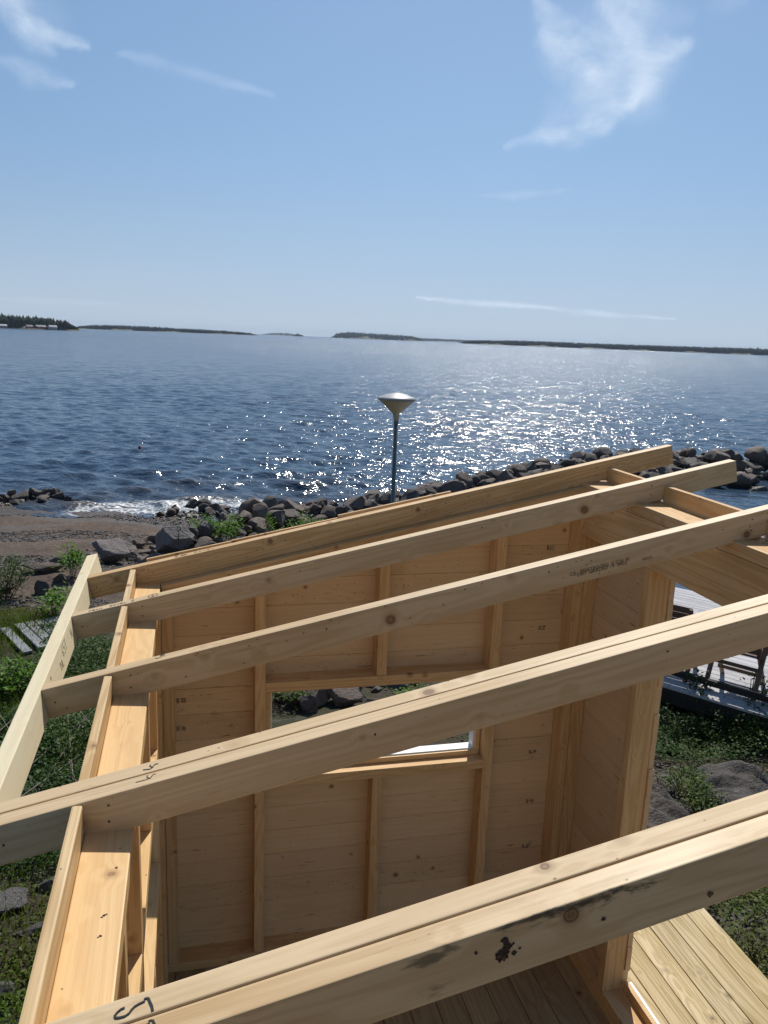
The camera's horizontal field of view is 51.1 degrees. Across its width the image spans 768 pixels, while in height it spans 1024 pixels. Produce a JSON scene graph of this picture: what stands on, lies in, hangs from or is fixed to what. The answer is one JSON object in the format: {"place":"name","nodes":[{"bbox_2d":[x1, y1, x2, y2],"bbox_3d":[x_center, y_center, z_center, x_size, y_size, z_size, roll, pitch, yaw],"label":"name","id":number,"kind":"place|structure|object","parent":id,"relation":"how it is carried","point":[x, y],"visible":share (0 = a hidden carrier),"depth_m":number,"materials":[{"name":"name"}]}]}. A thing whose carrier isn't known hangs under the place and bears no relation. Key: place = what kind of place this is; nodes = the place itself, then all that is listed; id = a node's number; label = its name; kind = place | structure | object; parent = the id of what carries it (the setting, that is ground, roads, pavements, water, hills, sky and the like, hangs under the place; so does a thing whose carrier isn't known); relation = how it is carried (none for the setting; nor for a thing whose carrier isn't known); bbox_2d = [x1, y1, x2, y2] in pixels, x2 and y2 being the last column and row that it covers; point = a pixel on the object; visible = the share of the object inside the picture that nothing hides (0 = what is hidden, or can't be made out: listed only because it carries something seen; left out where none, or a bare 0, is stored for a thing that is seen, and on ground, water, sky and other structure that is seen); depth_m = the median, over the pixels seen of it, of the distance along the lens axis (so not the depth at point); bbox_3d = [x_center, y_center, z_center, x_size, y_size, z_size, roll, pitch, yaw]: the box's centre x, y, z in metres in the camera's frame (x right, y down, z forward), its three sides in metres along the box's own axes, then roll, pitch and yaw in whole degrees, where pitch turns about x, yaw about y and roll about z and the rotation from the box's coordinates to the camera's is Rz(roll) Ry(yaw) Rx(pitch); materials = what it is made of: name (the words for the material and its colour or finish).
{"place":"outdoors","nodes":[
{"label":"outdoors","id":0,"kind":"place"},
{"bbox_2d":[0,326,78,330],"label":"headland","id":1,"kind":"structure","parent":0,"point":[23,327],"depth_m":976.29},
{"bbox_2d":[0,313,77,329],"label":"forest","id":2,"kind":"object","parent":1,"relation":"on","point":[12,321],"visible":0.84,"depth_m":981.40,"materials":[{"name":"plant"}]},
{"bbox_2d":[78,328,238,334],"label":"island","id":3,"kind":"structure","parent":0,"point":[157,331],"depth_m":2305.57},
{"bbox_2d":[77,324,255,334],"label":"forest","id":4,"kind":"object","parent":3,"relation":"on","point":[143,328],"visible":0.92,"depth_m":2334.99,"materials":[{"name":"plant"}]},
{"bbox_2d":[331,336,416,340],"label":"island","id":5,"kind":"structure","parent":0,"point":[365,337],"depth_m":3809.30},
{"bbox_2d":[330,332,424,340],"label":"forest","id":6,"kind":"object","parent":5,"relation":"on","point":[370,335],"visible":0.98,"depth_m":3867.32,"materials":[{"name":"plant"}]},
{"bbox_2d":[0,328,767,590],"bbox_3d":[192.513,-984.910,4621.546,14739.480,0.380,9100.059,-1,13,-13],"label":"water","id":7,"kind":"structure","parent":0,"point":[233,422],"depth_m":53.61,"materials":[{"name":"liquid"}]},
{"bbox_2d":[579,455,767,479],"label":"rubble","id":8,"kind":"object","parent":7,"relation":"in","point":[675,465],"visible":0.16,"depth_m":31.62,"materials":[{"name":"stone"}]},
{"bbox_2d":[569,451,586,459],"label":"boulder","id":9,"kind":"object","parent":8,"relation":"on","point":[579,454],"visible":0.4,"depth_m":31.19,"materials":[{"name":"stone"}]},
{"bbox_2d":[584,453,599,461],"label":"boulder","id":10,"kind":"object","parent":8,"relation":"on","point":[589,457],"visible":0.51,"depth_m":30.26,"materials":[{"name":"stone"}]},
{"bbox_2d":[592,446,612,458],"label":"boulder","id":11,"kind":"object","parent":8,"relation":"on","point":[599,451],"visible":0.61,"depth_m":30.35,"materials":[{"name":"stone"}]},
{"bbox_2d":[656,466,672,473],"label":"boulder","id":12,"kind":"object","parent":8,"relation":"on","point":[665,470],"visible":0.55,"depth_m":30.45,"materials":[{"name":"stone"}]},
{"bbox_2d":[681,457,698,468],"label":"boulder","id":13,"kind":"object","parent":8,"relation":"on","point":[686,462],"visible":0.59,"depth_m":31.63,"materials":[{"name":"stone"}]},
{"bbox_2d":[702,449,730,462],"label":"boulder","id":14,"kind":"object","parent":8,"relation":"on","point":[713,456],"visible":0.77,"depth_m":31.68,"materials":[{"name":"stone"}]},
{"bbox_2d":[735,460,745,471],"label":"boulder","id":15,"kind":"object","parent":8,"relation":"on","point":[741,465],"visible":0.67,"depth_m":31.40,"materials":[{"name":"stone"}]},
{"bbox_2d":[744,461,763,470],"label":"boulder","id":16,"kind":"object","parent":8,"relation":"on","point":[753,466],"visible":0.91,"depth_m":31.52,"materials":[{"name":"stone"}]},
{"bbox_2d":[744,446,767,465],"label":"boulder","id":17,"kind":"object","parent":8,"relation":"on","point":[757,454],"visible":0.98,"depth_m":31.95,"materials":[{"name":"stone"}]},
{"bbox_2d":[728,471,751,487],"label":"boulder","id":18,"kind":"object","parent":7,"relation":"in","point":[744,479],"visible":0.64,"depth_m":29.14,"materials":[{"name":"stone"}]},
{"bbox_2d":[0,471,767,1023],"bbox_3d":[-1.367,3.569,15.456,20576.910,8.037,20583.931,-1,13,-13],"label":"ground","id":19,"kind":"structure","parent":0,"point":[18,521],"depth_m":9.77,"materials":[{"name":"soil"}]},
{"bbox_2d":[0,980,14,996],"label":"field stone","id":20,"kind":"object","parent":19,"relation":"on","point":[3,989],"visible":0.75,"depth_m":4.12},
{"bbox_2d":[0,887,27,914],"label":"field stone","id":21,"kind":"object","parent":19,"relation":"on","point":[14,898],"visible":0.88,"depth_m":4.74,"materials":[{"name":"stone"}]},
{"bbox_2d":[0,551,35,601],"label":"shrub","id":22,"kind":"object","parent":19,"relation":"on","point":[9,583],"visible":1,"depth_m":12.10,"materials":[{"name":"green plant"}]},
{"bbox_2d":[0,655,37,681],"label":"shrub","id":23,"kind":"object","parent":19,"relation":"on","point":[16,661],"visible":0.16,"depth_m":8.44,"materials":[{"name":"green plant"}]},
{"bbox_2d":[0,650,39,699],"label":"shrub","id":24,"kind":"object","parent":19,"relation":"on","point":[7,678],"visible":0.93,"depth_m":7.99,"materials":[{"name":"green plant"}]},
{"bbox_2d":[15,921,43,936],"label":"field stone","id":25,"kind":"object","parent":19,"relation":"on","point":[31,930],"visible":0.76,"depth_m":4.51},
{"bbox_2d":[0,493,63,505],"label":"rubble","id":26,"kind":"object","parent":19,"relation":"on","point":[4,501],"visible":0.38,"depth_m":22.06,"materials":[{"name":"stone"}]},
{"bbox_2d":[12,490,28,498],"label":"boulder","id":27,"kind":"object","parent":26,"relation":"on","point":[23,494],"visible":1,"depth_m":22.26,"materials":[{"name":"stone"}]},
{"bbox_2d":[34,580,49,595],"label":"boulder","id":28,"kind":"object","parent":19,"relation":"on","point":[39,586],"visible":0.83,"depth_m":12.39,"materials":[{"name":"stone"}]},
{"bbox_2d":[22,562,62,572],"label":"boulder","id":29,"kind":"object","parent":19,"relation":"on","point":[44,567],"visible":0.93,"depth_m":13.49,"materials":[{"name":"stone"}]},
{"bbox_2d":[35,876,54,891],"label":"field stone","id":30,"kind":"object","parent":19,"relation":"on","point":[44,885],"visible":0.48,"depth_m":4.92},
{"bbox_2d":[0,710,94,1023],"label":"grass","id":31,"kind":"structure","parent":19,"relation":"on","point":[19,922],"depth_m":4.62,"materials":[{"name":"plant"}]},
{"bbox_2d":[0,616,97,654],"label":"boardwalk","id":32,"kind":"structure","parent":19,"relation":"on","point":[21,645],"depth_m":9.97,"materials":[{"name":"wood"}]},
{"bbox_2d":[30,581,70,616],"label":"shrub","id":33,"kind":"object","parent":19,"relation":"on","point":[51,598],"visible":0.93,"depth_m":10.75,"materials":[{"name":"green plant"}]},
{"bbox_2d":[0,621,113,876],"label":"undergrowth","id":34,"kind":"object","parent":19,"relation":"on","point":[77,716],"visible":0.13,"depth_m":6.55,"materials":[{"name":"green plant"}]},
{"bbox_2d":[0,685,95,796],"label":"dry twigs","id":35,"kind":"object","parent":34,"relation":"on","point":[59,757],"visible":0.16,"depth_m":6.20,"materials":[{"name":"wood"}]},
{"bbox_2d":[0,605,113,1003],"bbox_3d":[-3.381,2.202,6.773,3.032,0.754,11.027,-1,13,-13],"label":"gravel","id":36,"kind":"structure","parent":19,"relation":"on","point":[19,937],"depth_m":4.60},
{"bbox_2d":[37,721,78,758],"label":"shrub","id":37,"kind":"object","parent":19,"relation":"on","point":[60,734],"visible":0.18,"depth_m":6.67,"materials":[{"name":"green plant"}]},
{"bbox_2d":[0,590,122,763],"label":"grass","id":38,"kind":"structure","parent":19,"relation":"on","point":[30,616],"depth_m":10.13,"materials":[{"name":"plant"}]},
{"bbox_2d":[52,541,85,578],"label":"shrub","id":39,"kind":"object","parent":19,"relation":"on","point":[75,560],"visible":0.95,"depth_m":13.19,"materials":[{"name":"green plant"}]},
{"bbox_2d":[0,514,203,610],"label":"gravel","id":40,"kind":"structure","parent":19,"relation":"on","point":[24,539],"depth_m":17.48,"materials":[{"name":"gravel"}]},
{"bbox_2d":[92,538,129,563],"bbox_3d":[-5.059,0.748,14.902,0.682,0.499,0.632,3,11,-14],"label":"boulder","id":41,"kind":"object","parent":19,"relation":"on","point":[113,550],"visible":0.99,"depth_m":14.73,"materials":[{"name":"stone"}]},
{"bbox_2d":[131,538,145,547],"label":"boulder","id":42,"kind":"object","parent":19,"relation":"on","point":[138,542],"visible":0.81,"depth_m":16.20,"materials":[{"name":"stone"}]},
{"bbox_2d":[154,525,195,552],"bbox_3d":[-4.141,0.591,15.939,0.820,0.674,0.610,0,8,-14],"label":"boulder","id":43,"kind":"object","parent":19,"relation":"on","point":[166,539],"visible":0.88,"depth_m":15.79,"materials":[{"name":"stone"}]},
{"bbox_2d":[152,510,228,519],"bbox_3d":[-5.073,0.070,21.716,1.678,0.328,1.997,8,14,27],"label":"rubble","id":44,"kind":"object","parent":19,"relation":"on","point":[188,515],"visible":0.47,"depth_m":21.17,"materials":[{"name":"stone"}]},
{"bbox_2d":[184,498,198,508],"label":"boulder","id":45,"kind":"object","parent":44,"relation":"on","point":[192,503],"visible":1,"depth_m":21.74,"materials":[{"name":"stone"}]},
{"bbox_2d":[204,507,219,516],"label":"boulder","id":46,"kind":"object","parent":19,"relation":"on","point":[210,511],"visible":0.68,"depth_m":21.39,"materials":[{"name":"stone"}]},
{"bbox_2d":[188,512,250,540],"bbox_3d":[-3.524,0.300,17.028,1.263,0.736,1.229,5,13,13],"label":"shrub","id":47,"kind":"object","parent":19,"relation":"on","point":[230,526],"visible":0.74,"depth_m":16.84,"materials":[{"name":"green plant"}]},
{"bbox_2d":[86,505,355,563],"bbox_3d":[-3.105,0.553,18.326,2.895,0.691,8.089,9,14,30],"label":"rubble","id":48,"kind":"object","parent":19,"relation":"on","point":[144,553],"visible":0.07,"depth_m":15.84,"materials":[{"name":"stone"}]},
{"bbox_2d":[197,521,212,537],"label":"boulder","id":49,"kind":"object","parent":48,"relation":"on","point":[204,528],"visible":0.76,"depth_m":16.56,"materials":[{"name":"stone"}]},
{"bbox_2d":[236,510,251,523],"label":"boulder","id":50,"kind":"object","parent":48,"relation":"on","point":[247,515],"visible":0.8,"depth_m":18.11,"materials":[{"name":"stone"}]},
{"bbox_2d":[238,497,265,516],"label":"boulder","id":51,"kind":"object","parent":48,"relation":"on","point":[248,504],"visible":0.41,"depth_m":18.80,"materials":[{"name":"stone"}]},
{"bbox_2d":[247,517,271,533],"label":"boulder","id":52,"kind":"object","parent":48,"relation":"on","point":[258,524],"visible":0.68,"depth_m":17.98,"materials":[{"name":"stone"}]},
{"bbox_2d":[252,503,268,518],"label":"boulder","id":53,"kind":"object","parent":48,"relation":"on","point":[261,510],"visible":0.79,"depth_m":18.62,"materials":[{"name":"stone"}]},
{"bbox_2d":[262,495,278,507],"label":"boulder","id":54,"kind":"object","parent":48,"relation":"on","point":[269,501],"visible":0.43,"depth_m":19.48,"materials":[{"name":"stone"}]},
{"bbox_2d":[267,510,284,528],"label":"boulder","id":55,"kind":"object","parent":48,"relation":"on","point":[279,516],"visible":0.66,"depth_m":18.72,"materials":[{"name":"stone"}]},
{"bbox_2d":[283,499,304,513],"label":"boulder","id":56,"kind":"object","parent":48,"relation":"on","point":[288,504],"visible":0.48,"depth_m":19.86,"materials":[{"name":"stone"}]},
{"bbox_2d":[344,496,364,510],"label":"boulder","id":57,"kind":"object","parent":48,"relation":"on","point":[356,503],"visible":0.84,"depth_m":20.82,"materials":[{"name":"stone"}]},
{"bbox_2d":[213,535,232,542],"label":"boulder","id":58,"kind":"object","parent":19,"relation":"on","point":[223,538],"visible":0.47,"depth_m":16.68,"materials":[{"name":"stone"}]},
{"bbox_2d":[243,512,284,530],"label":"shrub","id":59,"kind":"object","parent":19,"relation":"on","point":[273,525],"visible":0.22,"depth_m":18.29,"materials":[{"name":"green plant"}]},
{"bbox_2d":[272,691,310,708],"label":"shrub","id":60,"kind":"object","parent":19,"relation":"on","point":[293,694],"visible":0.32,"depth_m":7.87,"materials":[{"name":"green plant"}]},
{"bbox_2d":[284,509,299,525],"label":"boulder","id":61,"kind":"object","parent":19,"relation":"on","point":[290,514],"visible":0.58,"depth_m":19.43,"materials":[{"name":"stone"}]},
{"bbox_2d":[285,692,298,707],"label":"boulder","id":62,"kind":"object","parent":19,"relation":"on","point":[294,703],"visible":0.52,"depth_m":7.88,"materials":[{"name":"stone"}]},
{"bbox_2d":[283,511,323,526],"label":"shrub","id":63,"kind":"object","parent":19,"relation":"on","point":[311,521],"visible":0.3,"depth_m":18.91,"materials":[{"name":"green plant"}]},
{"bbox_2d":[298,696,317,712],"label":"boulder","id":64,"kind":"object","parent":19,"relation":"on","point":[308,704],"visible":0.93,"depth_m":7.73,"materials":[{"name":"stone"}]},
{"bbox_2d":[296,689,330,706],"bbox_3d":[-0.707,1.811,8.026,0.306,0.333,0.389,9,14,29],"label":"boulder","id":65,"kind":"object","parent":19,"relation":"on","point":[322,696],"visible":0.31,"depth_m":7.93,"materials":[{"name":"stone"}]},
{"bbox_2d":[320,505,336,518],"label":"boulder","id":66,"kind":"object","parent":19,"relation":"on","point":[328,511],"visible":0.69,"depth_m":20.06,"materials":[{"name":"stone"}]},
{"bbox_2d":[326,687,362,706],"bbox_3d":[-0.423,1.867,8.136,0.392,0.286,0.385,2,9,-14],"label":"boulder","id":67,"kind":"object","parent":19,"relation":"on","point":[340,697],"visible":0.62,"depth_m":8.00,"materials":[{"name":"stone"}]},
{"bbox_2d":[0,444,767,1023],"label":"timber cabin","id":68,"kind":"object","parent":19,"relation":"on","point":[228,854],"visible":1,"depth_m":2.91,"materials":[{"name":"brown wood"}]},
{"bbox_2d":[366,683,418,691],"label":"rubble","id":69,"kind":"object","parent":19,"relation":"on","point":[380,688],"visible":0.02,"depth_m":9.11,"materials":[{"name":"stone"}]},
{"bbox_2d":[377,393,416,502],"bbox_3d":[0.107,0.145,10.873,0.536,3.496,0.536,-1,13,-13],"label":"street lamp","id":70,"kind":"object","parent":19,"relation":"on","point":[396,404],"visible":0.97,"depth_m":10.48,"materials":[{"name":"metal"}]},
{"bbox_2d":[289,469,552,525],"bbox_3d":[2.715,-0.578,25.313,2.985,0.858,15.481,13,16,40],"label":"rubble","id":71,"kind":"object","parent":19,"relation":"on","point":[421,493],"visible":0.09,"depth_m":23.88,"materials":[{"name":"stone"}]},
{"bbox_2d":[363,499,376,508],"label":"boulder","id":72,"kind":"object","parent":71,"relation":"on","point":[370,503],"visible":0.52,"depth_m":20.99,"materials":[{"name":"stone"}]},
{"bbox_2d":[378,491,395,504],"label":"boulder","id":73,"kind":"object","parent":71,"relation":"on","point":[385,498],"visible":0.62,"depth_m":21.77,"materials":[{"name":"stone"}]},
{"bbox_2d":[400,488,419,500],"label":"boulder","id":74,"kind":"object","parent":71,"relation":"on","point":[410,493],"visible":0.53,"depth_m":22.28,"materials":[{"name":"stone"}]},
{"bbox_2d":[439,480,464,492],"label":"boulder","id":75,"kind":"object","parent":71,"relation":"on","point":[452,486],"visible":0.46,"depth_m":23.76,"materials":[{"name":"stone"}]},
{"bbox_2d":[456,471,472,487],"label":"boulder","id":76,"kind":"object","parent":71,"relation":"on","point":[466,478],"visible":0.66,"depth_m":25.05,"materials":[{"name":"stone"}]},
{"bbox_2d":[496,470,513,480],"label":"boulder","id":77,"kind":"object","parent":71,"relation":"on","point":[504,475],"visible":0.88,"depth_m":26.43,"materials":[{"name":"stone"}]},
{"bbox_2d":[507,463,526,474],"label":"boulder","id":78,"kind":"object","parent":71,"relation":"on","point":[515,468],"visible":0.52,"depth_m":27.24,"materials":[{"name":"stone"}]},
{"bbox_2d":[536,462,550,469],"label":"boulder","id":79,"kind":"object","parent":71,"relation":"on","point":[542,465],"visible":0.72,"depth_m":28.49,"materials":[{"name":"stone"}]},
{"bbox_2d":[382,682,676,754],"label":"undergrowth","id":80,"kind":"object","parent":19,"relation":"on","point":[406,690],"visible":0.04,"depth_m":8.74,"materials":[{"name":"green plant"}]},
{"bbox_2d":[384,689,767,963],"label":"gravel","id":81,"kind":"structure","parent":19,"relation":"on","point":[660,765],"depth_m":7.41,"materials":[{"name":"gravel"}]},
{"bbox_2d":[647,772,689,828],"bbox_3d":[1.913,2.323,6.021,0.723,0.898,2.646,4,12,7],"label":"bedrock outcrop","id":82,"kind":"object","parent":19,"relation":"on","point":[664,807],"visible":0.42,"depth_m":5.49,"materials":[{"name":"stone"}]},
{"bbox_2d":[657,702,696,751],"bbox_3d":[2.852,2.243,8.338,0.615,0.498,0.632,-1,13,-13],"label":"shrub","id":83,"kind":"object","parent":19,"relation":"on","point":[664,708],"visible":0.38,"depth_m":8.35,"materials":[{"name":"green plant"}]},
{"bbox_2d":[657,709,705,754],"bbox_3d":[3.021,2.267,8.257,0.623,0.498,0.610,4,12,8],"label":"shrub","id":84,"kind":"object","parent":19,"relation":"on","point":[680,727],"visible":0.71,"depth_m":8.25,"materials":[{"name":"green plant"}]},
{"bbox_2d":[657,759,712,797],"bbox_3d":[2.588,2.307,6.825,0.573,0.212,0.422,-5,14,-29],"label":"shrub","id":85,"kind":"object","parent":19,"relation":"on","point":[693,780],"visible":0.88,"depth_m":6.86,"materials":[{"name":"green plant"}]},
{"bbox_2d":[677,668,716,731],"bbox_3d":[3.443,2.061,8.786,0.506,0.743,0.466,-1,13,-13],"label":"shrub","id":86,"kind":"object","parent":19,"relation":"on","point":[700,693],"visible":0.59,"depth_m":8.76,"materials":[{"name":"green plant"}]},
{"bbox_2d":[627,908,767,1023],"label":"terrace deck","id":87,"kind":"structure","parent":19,"relation":"on","point":[697,967],"depth_m":3.77,"materials":[{"name":"wood"}]},
{"bbox_2d":[675,782,727,814],"bbox_3d":[2.584,2.349,6.478,0.471,0.251,0.504,-5,14,-30],"label":"shrub","id":88,"kind":"object","parent":19,"relation":"on","point":[710,797],"visible":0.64,"depth_m":6.54,"materials":[{"name":"green plant"}]},
{"bbox_2d":[654,701,767,765],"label":"undergrowth","id":89,"kind":"object","parent":19,"relation":"on","point":[691,753],"visible":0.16,"depth_m":7.88,"materials":[{"name":"green plant"}]},
{"bbox_2d":[687,709,737,751],"bbox_3d":[3.427,2.288,8.355,0.543,0.437,0.476,-8,16,-38],"label":"shrub","id":90,"kind":"object","parent":19,"relation":"on","point":[703,734],"visible":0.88,"depth_m":8.37,"materials":[{"name":"green plant"}]},
{"bbox_2d":[661,587,767,733],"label":"old deck","id":91,"kind":"structure","parent":19,"relation":"on","point":[730,691],"depth_m":8.79,"materials":[{"name":"wood"}]},
{"bbox_2d":[703,647,767,700],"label":"garden chair","id":92,"kind":"object","parent":91,"relation":"on","point":[760,655],"visible":0.25,"depth_m":8.67,"materials":[{"name":"brown wood"}]},
{"bbox_2d":[689,760,767,810],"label":"bedrock outcrop","id":93,"kind":"object","parent":19,"relation":"on","point":[738,779],"visible":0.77,"depth_m":6.72,"materials":[{"name":"stone"}]},
{"bbox_2d":[704,709,762,749],"bbox_3d":[3.686,2.244,8.408,0.611,0.460,0.668,-1,13,-13],"label":"shrub","id":94,"kind":"object","parent":19,"relation":"on","point":[732,727],"visible":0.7,"depth_m":8.28,"materials":[{"name":"green plant"}]},
{"bbox_2d":[706,886,767,967],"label":"undergrowth","id":95,"kind":"object","parent":19,"relation":"on","point":[759,912],"visible":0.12,"depth_m":4.59,"materials":[{"name":"green plant"}]},
{"bbox_2d":[728,920,767,978],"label":"shrub","id":96,"kind":"object","parent":19,"relation":"on","point":[763,969],"visible":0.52,"depth_m":4.27,"materials":[{"name":"green plant"}]},
{"bbox_2d":[729,697,767,752],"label":"shrub","id":97,"kind":"object","parent":19,"relation":"on","point":[757,735],"visible":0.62,"depth_m":8.23,"materials":[{"name":"green plant"}]},
{"bbox_2d":[740,672,767,734],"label":"shrub","id":98,"kind":"object","parent":19,"relation":"on","point":[765,691],"visible":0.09,"depth_m":8.65,"materials":[{"name":"green plant"}]},
{"bbox_2d":[0,0,767,349],"label":"sky","id":99,"kind":"structure","parent":0,"point":[575,171],"materials":[{"name":"blue"}]},
{"bbox_2d":[463,343,752,354],"bbox_3d":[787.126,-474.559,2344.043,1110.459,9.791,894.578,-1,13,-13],"label":"mainland","id":100,"kind":"structure","parent":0,"point":[616,349],"depth_m":2220.50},
{"bbox_2d":[461,340,767,354],"bbox_3d":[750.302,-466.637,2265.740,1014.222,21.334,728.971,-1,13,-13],"label":"forest","id":101,"kind":"object","parent":100,"relation":"on","point":[750,350],"visible":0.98,"depth_m":2240.54,"materials":[{"name":"plant"}]},
{"bbox_2d":[672,604,696,682],"bbox_3d":[3.322,1.413,9.216,0.560,0.862,0.559,11,15,35],"label":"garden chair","id":102,"kind":"object","parent":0,"point":[679,611],"visible":0.06,"depth_m":8.91,"materials":[{"name":"brown wood"}]},
{"bbox_3d":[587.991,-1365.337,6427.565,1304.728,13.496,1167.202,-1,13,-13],"label":"far shore","id":103,"kind":"structure","parent":0,"visible":0},
{"bbox_2d":[420,338,491,341],"bbox_3d":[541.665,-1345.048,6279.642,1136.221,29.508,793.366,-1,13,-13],"label":"forest","id":104,"kind":"object","parent":103,"relation":"on","point":[437,339],"visible":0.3,"depth_m":6159.11,"materials":[{"name":"plant"}]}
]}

